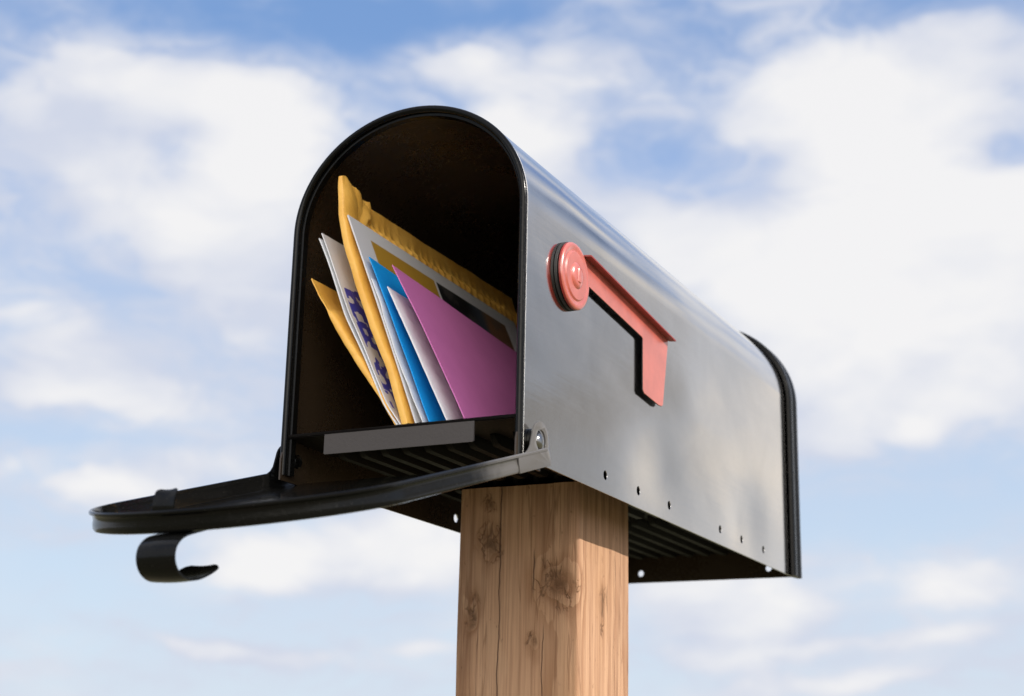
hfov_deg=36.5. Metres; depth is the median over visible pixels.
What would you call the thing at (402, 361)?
envelope
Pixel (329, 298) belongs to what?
padded mailer
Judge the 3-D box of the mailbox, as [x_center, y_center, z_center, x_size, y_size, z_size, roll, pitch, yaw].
[0.010,0.047,1.119,0.186,0.338,0.793,-7,-18,25]
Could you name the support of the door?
in the mailbox
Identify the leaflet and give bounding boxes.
[321,233,400,423]
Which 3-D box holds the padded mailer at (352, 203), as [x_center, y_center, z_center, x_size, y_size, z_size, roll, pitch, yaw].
[-0.032,0.000,1.103,0.065,0.176,0.265,-7,-18,25]
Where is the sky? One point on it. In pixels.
(840, 182)
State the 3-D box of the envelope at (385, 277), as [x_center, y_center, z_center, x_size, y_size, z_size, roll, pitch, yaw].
[-0.025,0.021,1.068,0.052,0.115,0.215,-7,-18,25]
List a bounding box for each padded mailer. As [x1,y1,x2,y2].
[311,279,396,424]
[338,175,516,423]
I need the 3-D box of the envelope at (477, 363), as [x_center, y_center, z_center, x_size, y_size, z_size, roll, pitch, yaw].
[-0.006,0.022,1.056,0.058,0.106,0.215,-7,-18,25]
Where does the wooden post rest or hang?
on the ground
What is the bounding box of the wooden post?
[456,482,627,695]
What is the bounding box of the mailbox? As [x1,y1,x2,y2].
[89,105,801,583]
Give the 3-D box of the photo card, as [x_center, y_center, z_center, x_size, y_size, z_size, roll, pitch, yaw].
[-0.029,0.011,1.089,0.058,0.145,0.245,-7,-18,25]
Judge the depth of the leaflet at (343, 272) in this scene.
1.00 m
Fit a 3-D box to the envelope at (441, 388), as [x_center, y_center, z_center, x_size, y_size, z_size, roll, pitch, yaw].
[-0.015,0.029,1.054,0.050,0.092,0.205,-7,-18,25]
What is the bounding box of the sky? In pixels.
[0,0,1023,695]
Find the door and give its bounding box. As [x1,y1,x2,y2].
[89,421,551,582]
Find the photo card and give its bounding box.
[347,215,516,422]
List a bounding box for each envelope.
[369,257,445,421]
[371,278,428,421]
[387,286,463,419]
[392,265,515,417]

